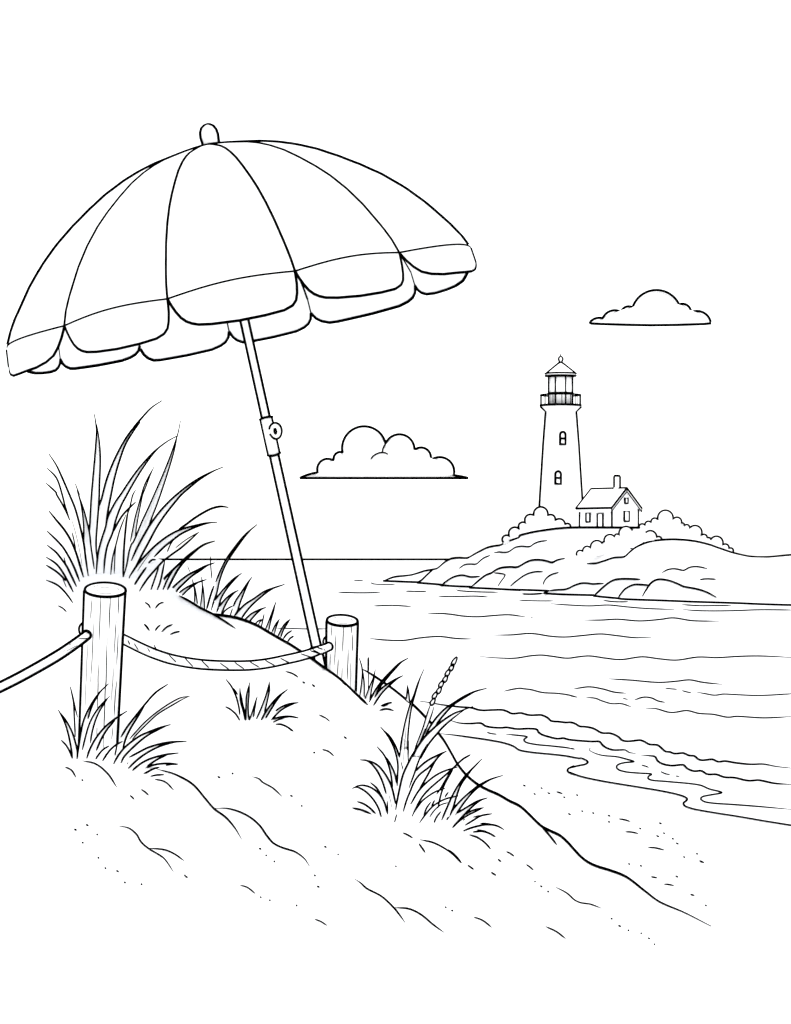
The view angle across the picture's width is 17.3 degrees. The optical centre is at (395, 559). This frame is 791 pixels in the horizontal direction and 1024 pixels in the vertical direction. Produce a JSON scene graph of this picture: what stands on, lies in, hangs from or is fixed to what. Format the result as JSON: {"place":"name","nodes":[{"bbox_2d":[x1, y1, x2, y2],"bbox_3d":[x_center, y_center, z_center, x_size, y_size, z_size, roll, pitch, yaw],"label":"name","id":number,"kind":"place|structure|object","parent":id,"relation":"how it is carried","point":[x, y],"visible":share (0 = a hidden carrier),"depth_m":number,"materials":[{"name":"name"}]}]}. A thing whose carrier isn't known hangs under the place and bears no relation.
{"place":"outdoors","nodes":[
{"label":"outdoors","id":0,"kind":"place"},
{"bbox_2d":[299,425,468,478],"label":"cloud","id":1,"kind":"structure","parent":0,"point":[368,452],"depth_m":2973.42,"materials":[{"name":"white"}]},
{"bbox_2d":[0,528,790,1023],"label":"dune","id":2,"kind":"structure","parent":0,"point":[230,868],"depth_m":7.03,"materials":[{"name":"white sand"}]},
{"bbox_2d":[77,581,126,748],"bbox_3d":[-0.931,0.389,8.250,0.160,0.642,0.139,0,0,0],"label":"wooden post","id":3,"kind":"object","parent":2,"relation":"on","point":[103,622],"visible":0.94,"depth_m":8.20,"materials":[{"name":"white wood"}]},
{"bbox_2d":[0,622,91,693],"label":"rope","id":4,"kind":"object","parent":3,"relation":"attached to","point":[65,650],"visible":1,"depth_m":8.12,"materials":[{"name":"white fabric"}]},
{"bbox_2d":[124,634,333,670],"bbox_3d":[-0.547,0.313,9.237,0.143,0.171,2.069,0,0,17],"label":"rope","id":5,"kind":"object","parent":3,"relation":"attached to","point":[149,651],"visible":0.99,"depth_m":9.11,"materials":[{"name":"white fabric"}]},
{"bbox_2d":[58,683,189,775],"bbox_3d":[-0.838,0.514,7.938,0.413,0.264,0.389,0,0,0],"label":"grass tuft","id":6,"kind":"object","parent":2,"relation":"on","point":[125,750],"visible":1,"depth_m":8.05,"materials":[{"name":"white plant"}]},
{"bbox_2d":[46,400,228,602],"bbox_3d":[-1.164,-0.286,11.780,0.835,0.946,1.147,0,0,-8],"label":"grass tuft","id":7,"kind":"object","parent":2,"relation":"on","point":[143,535],"visible":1,"depth_m":11.94,"materials":[{"name":"white plant"}]},
{"bbox_2d":[172,524,256,614],"bbox_3d":[-0.794,0.045,11.819,0.204,0.414,0.797,0,0,-27],"label":"grass tuft","id":8,"kind":"object","parent":2,"relation":"on","point":[182,581],"visible":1,"depth_m":11.70,"materials":[{"name":"white plant"}]},
{"bbox_2d":[5,123,476,665],"bbox_3d":[-0.671,-0.668,11.407,2.051,2.485,2.106,0,0,0],"label":"beach parasol","id":9,"kind":"object","parent":2,"relation":"on","point":[211,241],"visible":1,"depth_m":10.71,"materials":[{"name":"white fabric"}]},
{"bbox_2d":[225,679,298,731],"bbox_3d":[-0.463,0.498,8.936,0.257,0.171,0.241,0,0,0],"label":"grass tuft","id":10,"kind":"object","parent":2,"relation":"on","point":[264,711],"visible":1,"depth_m":8.95,"materials":[{"name":"white plant"}]},
{"bbox_2d":[234,584,293,641],"bbox_3d":[-0.488,0.223,11.150,0.205,0.238,0.613,0,0,-25],"label":"grass tuft","id":11,"kind":"object","parent":2,"relation":"on","point":[242,610],"visible":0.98,"depth_m":11.28,"materials":[{"name":"white plant"}]},
{"bbox_2d":[325,614,358,691],"bbox_3d":[-0.211,0.396,10.230,0.137,0.368,0.134,0,0,0],"label":"wooden post","id":12,"kind":"object","parent":2,"relation":"on","point":[342,636],"visible":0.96,"depth_m":10.18,"materials":[{"name":"white wood"}]},
{"bbox_2d":[359,657,408,705],"bbox_3d":[-0.060,0.470,10.088,0.221,0.186,0.124,0,0,39],"label":"grass tuft","id":13,"kind":"object","parent":2,"relation":"on","point":[379,690],"visible":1,"depth_m":10.07,"materials":[{"name":"white plant"}]},
{"bbox_2d":[352,656,503,848],"bbox_3d":[0.105,0.599,8.225,0.491,0.606,0.780,0,0,0],"label":"grass tuft","id":14,"kind":"object","parent":2,"relation":"on","point":[437,725],"visible":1,"depth_m":8.16,"materials":[{"name":"white plant"}]},
{"bbox_2d":[0,0,790,557],"label":"sky","id":15,"kind":"structure","parent":0,"point":[590,157],"materials":[{"name":"white"}]},
{"bbox_2d":[158,558,790,825],"bbox_3d":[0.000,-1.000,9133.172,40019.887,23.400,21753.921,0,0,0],"label":"sea","id":16,"kind":"structure","parent":0,"point":[690,703],"depth_m":97.65,"materials":[{"name":"white liquid"}]},
{"bbox_2d":[383,526,790,605],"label":"island","id":17,"kind":"structure","parent":0,"point":[637,563],"depth_m":285.91,"materials":[{"name":"white"}]},
{"bbox_2d":[501,506,571,544],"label":"round bush","id":18,"kind":"object","parent":17,"relation":"on","point":[540,517],"visible":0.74,"depth_m":381.22,"materials":[{"name":"white plant"}]},
{"bbox_2d":[538,353,582,525],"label":"lighthouse","id":19,"kind":"object","parent":17,"relation":"on","point":[560,489],"visible":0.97,"depth_m":391.70,"materials":[{"name":"white"}]},
{"bbox_2d":[554,470,561,484],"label":"window","id":20,"kind":"structure","parent":19,"relation":"in","point":[557,474],"depth_m":390.62,"materials":[{"name":"white glass"}]},
{"bbox_2d":[559,431,566,444],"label":"window","id":21,"kind":"structure","parent":19,"relation":"in","point":[562,434],"depth_m":391.00,"materials":[{"name":"white glass"}]},
{"bbox_2d":[575,474,642,525],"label":"cottage","id":22,"kind":"structure","parent":17,"relation":"on","point":[616,504],"depth_m":348.32,"materials":[{"name":"white"}]},
{"bbox_2d":[585,513,590,522],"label":"window","id":23,"kind":"structure","parent":22,"relation":"in","point":[587,515],"depth_m":348.70,"materials":[{"name":"white glass"}]},
{"bbox_2d":[596,513,603,525],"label":"door","id":24,"kind":"structure","parent":22,"relation":"in","point":[599,516],"depth_m":347.25,"materials":[{"name":"white"}]},
{"bbox_2d":[624,497,628,503],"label":"window","id":25,"kind":"structure","parent":22,"relation":"in","point":[626,500],"depth_m":347.93,"materials":[{"name":"white glass"}]},
{"bbox_2d":[623,511,629,521],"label":"window","id":26,"kind":"structure","parent":22,"relation":"in","point":[626,514],"depth_m":347.93,"materials":[{"name":"white glass"}]},
{"bbox_2d":[575,525,662,557],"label":"round bush","id":27,"kind":"object","parent":17,"relation":"on","point":[608,543],"visible":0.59,"depth_m":299.20,"materials":[{"name":"white plant"}]},
{"bbox_2d":[638,509,733,551],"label":"round bush","id":28,"kind":"object","parent":17,"relation":"on","point":[665,523],"visible":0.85,"depth_m":300.18,"materials":[{"name":"white plant"}]},
{"bbox_2d":[441,734,790,956],"bbox_3d":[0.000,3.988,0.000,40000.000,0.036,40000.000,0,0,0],"label":"beach","id":29,"kind":"structure","parent":0,"point":[729,874],"depth_m":37.27,"materials":[{"name":"white sand"}]},
{"bbox_2d":[589,289,711,326],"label":"cloud","id":30,"kind":"structure","parent":0,"point":[655,308],"depth_m":2977.19,"materials":[{"name":"white"}]}
]}

